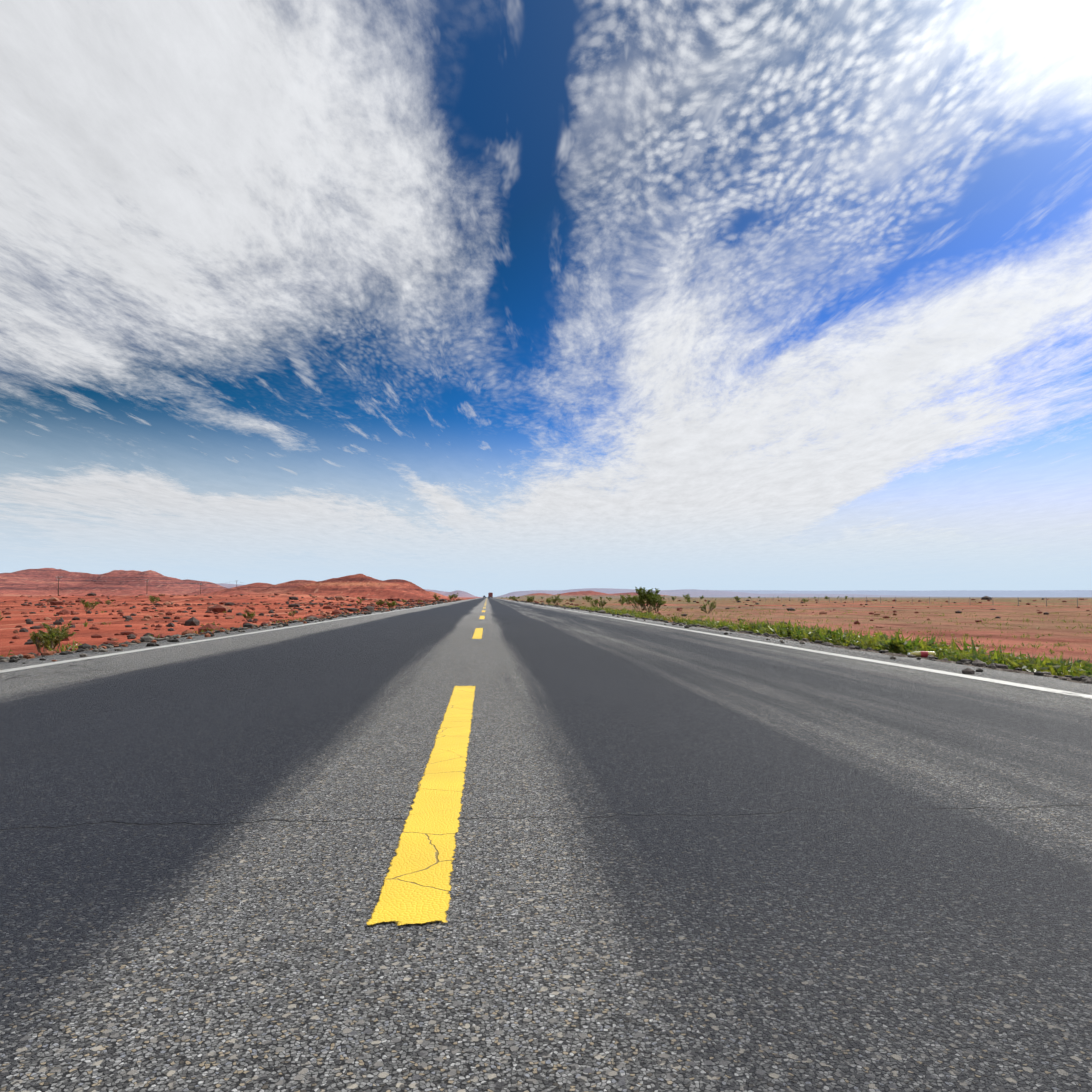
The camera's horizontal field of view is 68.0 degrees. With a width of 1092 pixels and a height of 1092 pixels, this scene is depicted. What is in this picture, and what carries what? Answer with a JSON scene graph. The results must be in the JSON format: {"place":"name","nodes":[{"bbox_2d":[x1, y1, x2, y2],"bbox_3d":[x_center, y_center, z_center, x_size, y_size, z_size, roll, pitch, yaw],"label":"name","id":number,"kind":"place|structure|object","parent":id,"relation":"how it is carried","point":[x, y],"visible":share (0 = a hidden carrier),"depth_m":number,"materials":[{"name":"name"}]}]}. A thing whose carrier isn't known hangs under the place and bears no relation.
{"place":"outdoors","nodes":[
{"label":"outdoors","id":0,"kind":"place"},
{"bbox_2d":[0,597,1091,1091],"bbox_3d":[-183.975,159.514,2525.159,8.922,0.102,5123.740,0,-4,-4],"label":"road asphalt","id":1,"kind":"structure","parent":0,"point":[690,861],"depth_m":1.78,"materials":[{"name":"grey asphalt"}]},
{"bbox_2d":[0,598,476,672],"bbox_3d":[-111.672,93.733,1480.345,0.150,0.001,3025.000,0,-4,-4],"label":"road edge line","id":2,"kind":"object","parent":1,"relation":"on","point":[39,665],"visible":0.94,"depth_m":9.21,"materials":[{"name":"white paint"}]},
{"bbox_2d":[366,599,486,924],"bbox_3d":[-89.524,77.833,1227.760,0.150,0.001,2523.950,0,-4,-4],"label":"road center line","id":3,"kind":"object","parent":1,"relation":"on","point":[416,887],"visible":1,"depth_m":2.01,"materials":[{"name":"yellow paint"}]},
{"bbox_2d":[508,600,1091,698],"bbox_3d":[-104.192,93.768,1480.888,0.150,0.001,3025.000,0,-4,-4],"label":"road edge line","id":4,"kind":"object","parent":1,"relation":"on","point":[993,680],"visible":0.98,"depth_m":6.86,"materials":[{"name":"white paint"}]},
{"bbox_2d":[0,568,1091,682],"bbox_3d":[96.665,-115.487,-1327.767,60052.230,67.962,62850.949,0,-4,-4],"label":"terrain","id":5,"kind":"structure","parent":0,"point":[37,585],"depth_m":78.63,"materials":[{"name":"soil"}]},
{"bbox_2d":[57,576,241,583],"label":"power line wires","id":6,"kind":"object","parent":5,"relation":"on","point":[151,580],"visible":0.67,"depth_m":399.75,"materials":[{"name":"black metal"}]},
{"bbox_2d":[1,604,390,656],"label":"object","id":7,"kind":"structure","parent":5,"relation":"on","point":[66,647],"depth_m":15.12,"materials":[{"name":"green plant"}]},
{"bbox_2d":[0,592,457,652],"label":"shrubs","id":8,"kind":"object","parent":5,"relation":"on","point":[46,641],"visible":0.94,"depth_m":12.99,"materials":[{"name":"green plant"}]},
{"bbox_2d":[0,593,1090,657],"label":"rocks","id":9,"kind":"object","parent":5,"relation":"on","point":[214,609],"visible":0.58,"depth_m":46.57,"materials":[{"name":"stone"}]},
{"bbox_2d":[0,600,1091,683],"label":"verge stones","id":10,"kind":"object","parent":5,"relation":"on","point":[188,634],"visible":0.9,"depth_m":11.58,"materials":[{"name":"grey gravel"}]},
{"bbox_2d":[551,594,562,605],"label":"shrub","id":11,"kind":"object","parent":5,"relation":"on","point":[556,599],"visible":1,"depth_m":82.02,"materials":[{"name":"green plant"}]},
{"bbox_2d":[590,599,606,607],"bbox_3d":[3.782,4.260,58.320,1.375,0.847,1.380,0,-4,-4],"label":"shrub","id":12,"kind":"object","parent":5,"relation":"on","point":[601,603],"visible":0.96,"depth_m":58.18,"materials":[{"name":"green plant"}]},
{"bbox_2d":[623,596,650,611],"bbox_3d":[5.803,3.616,50.549,1.645,1.154,1.590,3,-4,-35],"label":"shrub","id":13,"kind":"object","parent":5,"relation":"on","point":[632,600],"visible":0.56,"depth_m":50.60,"materials":[{"name":"green plant"}]},
{"bbox_2d":[632,587,663,611],"bbox_3d":[6.423,3.349,50.403,1.940,1.670,2.288,-2,-4,24],"label":"shrub","id":14,"kind":"object","parent":5,"relation":"on","point":[648,595],"visible":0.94,"depth_m":50.12,"materials":[{"name":"green plant"}]},
{"bbox_2d":[654,594,664,611],"bbox_3d":[6.887,3.566,50.753,1.356,1.269,1.773,0,-4,-4],"label":"shrub","id":15,"kind":"object","parent":5,"relation":"on","point":[660,597],"visible":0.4,"depth_m":50.73,"materials":[{"name":"green plant"}]},
{"bbox_2d":[499,594,847,604],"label":"shrubs","id":16,"kind":"object","parent":5,"relation":"on","point":[588,598],"visible":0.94,"depth_m":145.45,"materials":[{"name":"green plant"}]},
{"bbox_2d":[700,598,716,612],"bbox_3d":[9.506,3.511,47.147,1.046,0.918,0.963,-3,-5,37],"label":"shrub","id":17,"kind":"object","parent":5,"relation":"on","point":[712,606],"visible":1,"depth_m":47.16,"materials":[{"name":"green plant"}]},
{"bbox_2d":[508,599,1091,654],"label":"grass tufts","id":18,"kind":"object","parent":5,"relation":"on","point":[1004,647],"depth_m":29.08,"materials":[{"name":"green plant"}]},
{"bbox_2d":[549,604,1091,676],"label":"verge weeds","id":19,"kind":"object","parent":5,"relation":"on","point":[897,644],"visible":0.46,"depth_m":11.80,"materials":[{"name":"green plant"}]},
{"bbox_2d":[592,597,1091,606],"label":"plain fence","id":20,"kind":"object","parent":5,"relation":"on","point":[880,600],"visible":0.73,"depth_m":119.11,"materials":[{"name":"wood"}]},
{"bbox_2d":[908,651,935,657],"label":"litter","id":21,"kind":"object","parent":5,"relation":"on","point":[924,654],"visible":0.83,"depth_m":8.89,"materials":[{"name":"yellow"}]},
{"bbox_2d":[0,0,1091,596],"label":"sky","id":22,"kind":"structure","parent":0,"point":[479,298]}
]}

